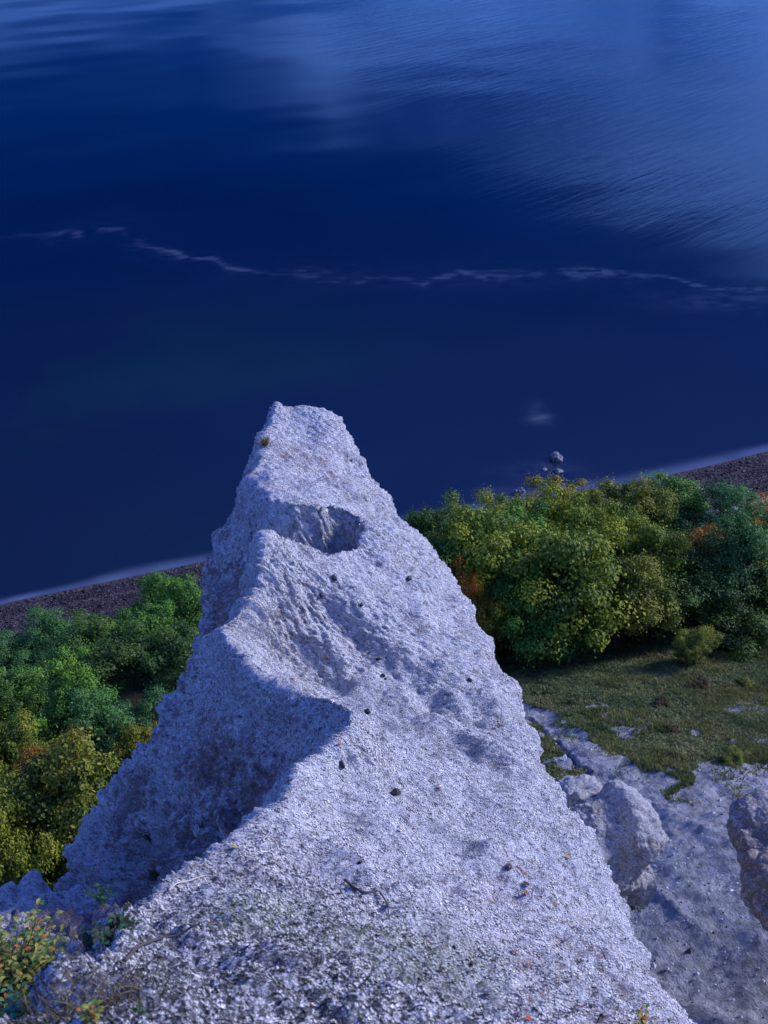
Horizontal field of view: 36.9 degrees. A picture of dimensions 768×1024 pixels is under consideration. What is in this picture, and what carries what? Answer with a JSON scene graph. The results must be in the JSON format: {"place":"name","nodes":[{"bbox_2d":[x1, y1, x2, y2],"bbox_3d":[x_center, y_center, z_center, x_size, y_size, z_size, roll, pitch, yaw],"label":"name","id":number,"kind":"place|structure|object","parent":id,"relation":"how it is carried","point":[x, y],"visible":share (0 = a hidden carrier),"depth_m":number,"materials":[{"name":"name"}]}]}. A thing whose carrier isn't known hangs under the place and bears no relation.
{"place":"outdoors","nodes":[
{"label":"outdoors","id":0,"kind":"place"},
{"bbox_2d":[0,0,767,604],"bbox_3d":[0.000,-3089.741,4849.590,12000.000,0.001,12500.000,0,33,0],"label":"water","id":1,"kind":"structure","parent":0,"point":[430,252],"depth_m":141.26,"materials":[{"name":"blue liquid"}]},
{"bbox_2d":[514,487,525,495],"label":"sea boulder","id":2,"kind":"object","parent":1,"relation":"in","point":[519,490],"visible":0.56,"depth_m":93.81,"materials":[{"name":"white stone"}]},
{"bbox_2d":[550,451,562,462],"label":"sea boulder","id":3,"kind":"object","parent":1,"relation":"in","point":[555,456],"visible":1,"depth_m":98.31,"materials":[{"name":"white stone"}]},
{"bbox_2d":[554,468,563,472],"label":"sea boulder","id":4,"kind":"object","parent":1,"relation":"in","point":[557,470],"visible":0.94,"depth_m":96.89,"materials":[{"name":"white stone"}]},
{"bbox_2d":[0,497,767,1023],"bbox_3d":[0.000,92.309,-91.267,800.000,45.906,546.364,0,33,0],"label":"ground","id":5,"kind":"structure","parent":0,"point":[706,959],"depth_m":39.80,"materials":[{"name":"white stone"}]},
{"bbox_2d":[0,702,47,800],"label":"tree","id":6,"kind":"object","parent":5,"relation":"on","point":[18,728],"visible":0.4,"depth_m":51.51,"materials":[{"name":"green plant"}]},
{"bbox_2d":[0,671,47,743],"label":"tree","id":7,"kind":"object","parent":5,"relation":"on","point":[5,706],"visible":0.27,"depth_m":58.71,"materials":[{"name":"green plant"}]},
{"bbox_2d":[0,628,56,687],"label":"tree","id":8,"kind":"object","parent":5,"relation":"on","point":[20,656],"visible":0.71,"depth_m":68.73,"materials":[{"name":"green plant"}]},
{"bbox_2d":[0,660,60,743],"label":"tree","id":9,"kind":"object","parent":5,"relation":"on","point":[24,678],"visible":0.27,"depth_m":60.22,"materials":[{"name":"green plant"}]},
{"bbox_2d":[0,777,68,891],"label":"tree","id":10,"kind":"object","parent":5,"relation":"on","point":[21,854],"visible":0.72,"depth_m":42.63,"materials":[{"name":"green plant"}]},
{"bbox_2d":[1,603,78,684],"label":"tree","id":11,"kind":"object","parent":5,"relation":"on","point":[46,623],"visible":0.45,"depth_m":69.96,"materials":[{"name":"green plant"}]},
{"bbox_2d":[5,721,86,795],"bbox_3d":[-14.171,11.883,51.031,3.935,7.426,3.466,0,33,0],"label":"tree","id":12,"kind":"object","parent":5,"relation":"on","point":[27,748],"visible":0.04,"depth_m":49.28,"materials":[{"name":"yellow plant"}]},
{"bbox_2d":[32,792,81,891],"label":"tree","id":13,"kind":"object","parent":5,"relation":"on","point":[64,868],"visible":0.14,"depth_m":43.48,"materials":[{"name":"green plant"}]},
{"bbox_2d":[4,642,119,752],"bbox_3d":[-15.849,10.483,56.350,5.818,7.693,4.489,-24,40,-32],"label":"tree","id":14,"kind":"object","parent":5,"relation":"on","point":[58,697],"visible":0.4,"depth_m":56.09,"materials":[{"name":"green plant"}]},
{"bbox_2d":[0,870,123,921],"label":"chalk outcrop","id":15,"kind":"object","parent":5,"relation":"on","point":[28,890],"visible":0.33,"depth_m":14.27,"materials":[{"name":"white stone"}]},
{"bbox_2d":[0,715,131,847],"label":"tree","id":16,"kind":"object","parent":5,"relation":"on","point":[84,782],"visible":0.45,"depth_m":43.89,"materials":[{"name":"green plant"}]},
{"bbox_2d":[31,610,134,720],"bbox_3d":[-16.733,9.591,62.922,5.753,5.567,8.159,-13,35,-19],"label":"tree","id":17,"kind":"object","parent":5,"relation":"on","point":[81,634],"visible":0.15,"depth_m":63.59,"materials":[{"name":"green plant"}]},
{"bbox_2d":[65,606,133,675],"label":"tree","id":18,"kind":"object","parent":5,"relation":"on","point":[113,631],"visible":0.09,"depth_m":70.28,"materials":[{"name":"green plant"}]},
{"bbox_2d":[61,682,152,757],"bbox_3d":[-13.800,11.207,54.309,6.393,6.866,5.192,-16,36,-23],"label":"tree","id":19,"kind":"object","parent":5,"relation":"on","point":[100,723],"visible":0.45,"depth_m":53.59,"materials":[{"name":"green plant"}]},
{"bbox_2d":[89,713,158,770],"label":"tree","id":20,"kind":"object","parent":5,"relation":"on","point":[132,737],"visible":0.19,"depth_m":52.39,"materials":[{"name":"green plant"}]},
{"bbox_2d":[77,612,197,700],"bbox_3d":[-12.452,8.441,61.712,8.570,6.527,6.749,0,33,0],"label":"tree","id":21,"kind":"object","parent":5,"relation":"on","point":[165,656],"visible":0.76,"depth_m":60.84,"materials":[{"name":"green plant"}]},
{"bbox_2d":[110,683,173,739],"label":"tree","id":22,"kind":"object","parent":5,"relation":"on","point":[151,703],"visible":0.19,"depth_m":56.45,"materials":[{"name":"green plant"}]},
{"bbox_2d":[111,598,196,682],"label":"tree","id":23,"kind":"object","parent":5,"relation":"on","point":[146,612],"visible":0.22,"depth_m":65.39,"materials":[{"name":"green plant"}]},
{"bbox_2d":[115,565,201,620],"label":"tree","id":24,"kind":"object","parent":5,"relation":"on","point":[151,591],"visible":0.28,"depth_m":71.28,"materials":[{"name":"green plant"}]},
{"bbox_2d":[155,569,203,640],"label":"tree","id":25,"kind":"object","parent":5,"relation":"on","point":[191,605],"visible":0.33,"depth_m":66.83,"materials":[{"name":"green plant"}]},
{"bbox_2d":[0,402,696,1023],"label":"chalk pinnacle","id":26,"kind":"object","parent":5,"relation":"on","point":[244,750],"visible":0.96,"depth_m":12.13,"materials":[{"name":"white stone"}]},
{"bbox_2d":[0,981,25,1019],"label":"plant","id":27,"kind":"object","parent":26,"relation":"on","point":[11,1010],"visible":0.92,"depth_m":6.97,"materials":[{"name":"green plant"}]},
{"bbox_2d":[0,898,63,1018],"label":"leafy shrub","id":28,"kind":"object","parent":26,"relation":"on","point":[25,966],"visible":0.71,"depth_m":7.43,"materials":[{"name":"green plant"}]},
{"bbox_2d":[0,911,77,1018],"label":"leafy shrub","id":29,"kind":"object","parent":26,"relation":"on","point":[64,941],"visible":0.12,"depth_m":8.10,"materials":[{"name":"green plant"}]},
{"bbox_2d":[23,942,83,1014],"bbox_3d":[-2.331,3.380,8.055,0.622,0.479,0.615,22,39,30],"label":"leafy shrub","id":30,"kind":"object","parent":26,"relation":"on","point":[62,950],"depth_m":8.11,"materials":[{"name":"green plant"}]},
{"bbox_2d":[9,942,118,1023],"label":"grass tuft","id":31,"kind":"object","parent":26,"relation":"on","point":[67,1006],"visible":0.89,"depth_m":4.29,"materials":[{"name":"beige plant"}]},
{"bbox_2d":[78,926,96,952],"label":"tuft","id":32,"kind":"object","parent":26,"relation":"on","point":[87,939],"visible":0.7,"depth_m":6.80,"materials":[{"name":"green plant"}]},
{"bbox_2d":[76,998,104,1023],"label":"sprig","id":33,"kind":"object","parent":26,"relation":"on","point":[92,1014],"visible":0.98,"depth_m":4.15,"materials":[{"name":"green plant"}]},
{"bbox_2d":[84,880,117,904],"bbox_3d":[-3.096,4.208,12.652,0.370,0.255,0.274,11,35,17],"label":"tuft","id":34,"kind":"object","parent":26,"relation":"on","point":[101,898],"visible":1,"depth_m":12.62,"materials":[{"name":"green plant"}]},
{"bbox_2d":[89,910,125,947],"bbox_3d":[-1.536,2.359,6.443,0.195,0.173,0.226,0,33,0],"label":"tuft","id":35,"kind":"object","parent":26,"relation":"on","point":[106,938],"visible":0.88,"depth_m":6.41,"materials":[{"name":"green plant"}]},
{"bbox_2d":[108,905,140,929],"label":"tuft","id":36,"kind":"object","parent":26,"relation":"on","point":[129,923],"visible":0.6,"depth_m":6.47,"materials":[{"name":"green plant"}]},
{"bbox_2d":[45,946,208,1021],"bbox_3d":[-1.022,1.875,4.470,0.638,0.093,0.499,-25,41,-33],"label":"grass tuft","id":37,"kind":"object","parent":26,"relation":"on","point":[115,995],"visible":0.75,"depth_m":4.51,"materials":[{"name":"beige plant"}]},
{"bbox_2d":[130,1004,146,1016],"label":"seedling","id":38,"kind":"object","parent":26,"relation":"on","point":[138,1011],"visible":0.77,"depth_m":4.36,"materials":[{"name":"green plant"}]},
{"bbox_2d":[137,829,150,841],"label":"tuft","id":39,"kind":"object","parent":26,"relation":"on","point":[146,837],"visible":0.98,"depth_m":15.15,"materials":[{"name":"green plant"}]},
{"bbox_2d":[104,953,185,1008],"bbox_3d":[-0.931,1.883,4.524,0.339,0.072,0.295,-22,39,-30],"label":"grass tuft","id":40,"kind":"object","parent":26,"relation":"on","point":[160,976],"visible":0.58,"depth_m":4.57,"materials":[{"name":"brown plant"}]},
{"bbox_2d":[147,870,158,880],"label":"tuft","id":41,"kind":"object","parent":26,"relation":"on","point":[153,876],"visible":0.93,"depth_m":14.15,"materials":[{"name":"green plant"}]},
{"bbox_2d":[123,923,197,961],"bbox_3d":[-1.247,2.291,6.170,0.169,0.430,0.570,16,36,23],"label":"root","id":42,"kind":"object","parent":26,"relation":"on","point":[131,953],"visible":1,"depth_m":6.30,"materials":[{"name":"brown"}]},
{"bbox_2d":[168,875,221,891],"bbox_3d":[-1.273,2.432,7.595,0.106,0.303,0.447,23,40,31],"label":"twig","id":43,"kind":"object","parent":26,"relation":"on","point":[171,887],"visible":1,"depth_m":7.56,"materials":[{"name":"beige wood"}]},
{"bbox_2d":[196,819,207,830],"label":"grass tuft","id":44,"kind":"object","parent":26,"relation":"on","point":[201,825],"visible":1,"depth_m":14.20,"materials":[{"name":"green plant"}]},
{"bbox_2d":[256,435,272,447],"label":"grass tuft","id":45,"kind":"object","parent":26,"relation":"on","point":[264,443],"visible":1,"depth_m":19.67,"materials":[{"name":"brown plant"}]},
{"bbox_2d":[339,761,344,768],"bbox_3d":[-0.413,2.481,11.266,0.054,0.080,0.072,-8,34,-12],"label":"flint","id":46,"kind":"object","parent":26,"relation":"on","point":[341,765],"visible":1,"depth_m":11.24,"materials":[{"name":"black stone"}]},
{"bbox_2d":[344,879,388,914],"bbox_3d":[-0.101,2.687,8.091,0.138,0.217,0.554,-25,41,-33],"label":"root","id":47,"kind":"object","parent":26,"relation":"on","point":[354,887],"visible":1,"depth_m":8.07,"materials":[{"name":"grey wood"}]},
{"bbox_2d":[364,708,370,713],"bbox_3d":[-0.221,2.582,14.846,0.103,0.077,0.074,-19,19,21],"label":"flint","id":48,"kind":"object","parent":26,"relation":"on","point":[367,711],"visible":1,"depth_m":14.82,"materials":[{"name":"black stone"}]},
{"bbox_2d":[392,788,400,795],"bbox_3d":[0.125,2.844,11.685,0.098,0.115,0.076,-22,35,-16],"label":"flint","id":49,"kind":"object","parent":26,"relation":"on","point":[396,791],"visible":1,"depth_m":11.66,"materials":[{"name":"black stone"}]},
{"bbox_2d":[462,706,527,731],"bbox_3d":[1.538,2.667,15.265,0.953,0.289,0.723,-16,36,-23],"label":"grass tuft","id":50,"kind":"object","parent":26,"relation":"on","point":[501,720],"visible":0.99,"depth_m":15.21,"materials":[{"name":"brown plant"}]},
{"bbox_2d":[505,863,511,870],"bbox_3d":[1.141,3.258,10.533,0.060,0.079,0.056,-13,35,-19],"label":"flint","id":51,"kind":"object","parent":26,"relation":"on","point":[508,866],"visible":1,"depth_m":10.51,"materials":[{"name":"grey stone"}]},
{"bbox_2d":[634,1003,649,1023],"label":"sprig","id":52,"kind":"object","parent":26,"relation":"on","point":[641,1018],"visible":1,"depth_m":7.20,"materials":[{"name":"green plant"}]},
{"bbox_2d":[398,497,459,541],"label":"tree","id":53,"kind":"object","parent":5,"relation":"on","point":[421,520],"visible":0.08,"depth_m":71.92,"materials":[{"name":"green plant"}]},
{"bbox_2d":[423,506,501,584],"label":"tree","id":54,"kind":"object","parent":5,"relation":"on","point":[449,548],"visible":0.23,"depth_m":66.30,"materials":[{"name":"green plant"}]},
{"bbox_2d":[424,500,513,621],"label":"tree","id":55,"kind":"object","parent":5,"relation":"on","point":[454,520],"visible":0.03,"depth_m":68.63,"materials":[{"name":"green plant"}]},
{"bbox_2d":[448,547,501,646],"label":"tree","id":56,"kind":"object","parent":5,"relation":"on","point":[472,590],"visible":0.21,"depth_m":63.20,"materials":[{"name":"orange plant"}]},
{"bbox_2d":[462,569,512,659],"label":"tree","id":57,"kind":"object","parent":5,"relation":"on","point":[489,618],"visible":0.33,"depth_m":63.48,"materials":[{"name":"green plant"}]},
{"bbox_2d":[434,485,563,531],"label":"tree","id":58,"kind":"object","parent":5,"relation":"on","point":[484,494],"visible":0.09,"depth_m":77.07,"materials":[{"name":"green plant"}]},
{"bbox_2d":[470,525,579,667],"bbox_3d":[7.423,5.781,65.242,6.882,8.599,7.632,0,33,0],"label":"tree","id":59,"kind":"object","parent":5,"relation":"on","point":[526,645],"visible":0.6,"depth_m":63.44,"materials":[{"name":"green plant"}]},
{"bbox_2d":[481,488,568,621],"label":"tree","id":60,"kind":"object","parent":5,"relation":"on","point":[534,516],"visible":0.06,"depth_m":70.36,"materials":[{"name":"green plant"}]},
{"bbox_2d":[486,472,596,525],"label":"tree","id":61,"kind":"object","parent":5,"relation":"on","point":[556,480],"visible":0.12,"depth_m":82.13,"materials":[{"name":"green plant"}]},
{"bbox_2d":[437,497,648,666],"bbox_3d":[8.744,4.317,65.369,11.766,11.000,9.639,0,33,0],"label":"tree","id":62,"kind":"object","parent":5,"relation":"on","point":[578,592],"visible":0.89,"depth_m":63.15,"materials":[{"name":"green plant"}]},
{"bbox_2d":[558,774,601,807],"bbox_3d":[5.170,8.934,31.268,2.032,4.451,2.157,-10,34,-15],"label":"chalk shoulder","id":63,"kind":"object","parent":5,"relation":"on","point":[579,789],"visible":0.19,"depth_m":30.41},
{"bbox_2d":[564,476,606,529],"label":"tree","id":64,"kind":"object","parent":5,"relation":"on","point":[582,482],"visible":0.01,"depth_m":84.68,"materials":[{"name":"green plant"}]},
{"bbox_2d":[528,471,662,634],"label":"tree","id":65,"kind":"object","parent":5,"relation":"on","point":[565,511],"visible":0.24,"depth_m":69.86,"materials":[{"name":"green plant"}]},
{"bbox_2d":[570,779,668,906],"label":"chalk block","id":66,"kind":"structure","parent":5,"relation":"on","point":[623,820],"depth_m":28.96,"materials":[{"name":"white stone"}]},
{"bbox_2d":[494,627,767,806],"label":"grass","id":67,"kind":"structure","parent":5,"relation":"on","point":[651,762],"depth_m":57.64,"materials":[{"name":"green plant"}]},
{"bbox_2d":[581,469,686,556],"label":"tree","id":68,"kind":"object","parent":5,"relation":"on","point":[662,507],"visible":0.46,"depth_m":76.51,"materials":[{"name":"green plant"}]},
{"bbox_2d":[630,905,644,909],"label":"tuft","id":69,"kind":"object","parent":5,"relation":"on","point":[632,907],"visible":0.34,"depth_m":36.35,"materials":[{"name":"green plant"}]},
{"bbox_2d":[586,490,694,596],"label":"tree","id":70,"kind":"object","parent":5,"relation":"on","point":[666,545],"visible":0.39,"depth_m":67.37,"materials":[{"name":"green plant"}]},
{"bbox_2d":[593,548,688,644],"bbox_3d":[14.361,5.199,66.422,5.302,7.494,8.124,-15,36,-22],"label":"tree","id":71,"kind":"object","parent":5,"relation":"on","point":[653,593],"visible":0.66,"depth_m":64.28,"materials":[{"name":"green plant"}]},
{"bbox_2d":[540,729,767,1023],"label":"scree stones","id":72,"kind":"object","parent":5,"relation":"on","point":[688,951],"visible":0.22,"depth_m":36.53,"materials":[{"name":"white stone"}]},
{"bbox_2d":[652,695,670,707],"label":"shrub","id":73,"kind":"object","parent":5,"relation":"on","point":[659,701],"visible":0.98,"depth_m":57.52,"materials":[{"name":"brown plant"}]},
{"bbox_2d":[624,469,713,556],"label":"tree","id":74,"kind":"object","parent":5,"relation":"on","point":[694,500],"visible":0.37,"depth_m":78.24,"materials":[{"name":"green plant"}]},
{"bbox_2d":[665,723,678,733],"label":"shrub","id":75,"kind":"object","parent":5,"relation":"on","point":[671,728],"visible":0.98,"depth_m":53.41,"materials":[{"name":"brown plant"}]},
{"bbox_2d":[626,523,746,632],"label":"tree","id":76,"kind":"object","parent":5,"relation":"on","point":[690,601],"visible":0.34,"depth_m":65.64,"materials":[{"name":"green plant"}]},
{"bbox_2d":[670,622,724,665],"bbox_3d":[16.839,7.207,62.160,3.018,3.729,2.610,-15,36,-22],"label":"shrub","id":77,"kind":"object","parent":5,"relation":"on","point":[690,645],"visible":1,"depth_m":61.69,"materials":[{"name":"green plant"}]},
{"bbox_2d":[668,519,726,628],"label":"tree","id":78,"kind":"object","parent":5,"relation":"on","point":[698,538],"visible":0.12,"depth_m":69.94,"materials":[{"name":"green plant"}]},
{"bbox_2d":[685,677,709,688],"bbox_3d":[16.280,8.870,59.790,1.354,0.450,0.969,8,34,12],"label":"rock","id":79,"kind":"object","parent":5,"relation":"on","point":[700,681],"visible":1,"depth_m":59.66,"materials":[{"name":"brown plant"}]},
{"bbox_2d":[662,476,763,539],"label":"tree","id":80,"kind":"object","parent":5,"relation":"on","point":[702,517],"visible":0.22,"depth_m":76.61,"materials":[{"name":"green plant"}]},
{"bbox_2d":[665,541,767,662],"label":"tree","id":81,"kind":"object","parent":5,"relation":"on","point":[754,623],"visible":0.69,"depth_m":65.14,"materials":[{"name":"green plant"}]},
{"bbox_2d":[683,481,767,608],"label":"tree","id":82,"kind":"object","parent":5,"relation":"on","point":[740,553],"visible":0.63,"depth_m":66.17,"materials":[{"name":"green plant"}]},
{"bbox_2d":[698,529,767,646],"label":"tree","id":83,"kind":"object","parent":5,"relation":"on","point":[764,577],"visible":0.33,"depth_m":65.85,"materials":[{"name":"green plant"}]},
{"bbox_2d":[718,744,749,767],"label":"shrub","id":84,"kind":"object","parent":5,"relation":"on","point":[729,757],"visible":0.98,"depth_m":48.80,"materials":[{"name":"green plant"}]},
{"bbox_2d":[711,487,767,526],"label":"tree","id":85,"kind":"object","parent":5,"relation":"on","point":[766,511],"visible":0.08,"depth_m":79.05,"materials":[{"name":"green plant"}]},
{"bbox_2d":[733,674,754,687],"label":"shrub","id":86,"kind":"object","parent":5,"relation":"on","point":[744,679],"visible":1,"depth_m":59.81,"materials":[{"name":"green plant"}]},
{"bbox_2d":[726,789,767,931],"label":"chalk buttress","id":87,"kind":"structure","parent":5,"relation":"on","point":[747,825],"depth_m":29.32,"materials":[{"name":"white stone"}]},
{"bbox_2d":[751,505,767,538],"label":"tree","id":88,"kind":"object","parent":5,"relation":"on","point":[764,518],"visible":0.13,"depth_m":72.56,"materials":[{"name":"green plant"}]},
{"bbox_2d":[0,451,767,639],"bbox_3d":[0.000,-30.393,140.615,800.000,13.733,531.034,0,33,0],"label":"beach","id":89,"kind":"structure","parent":0,"point":[130,589],"depth_m":83.06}
]}

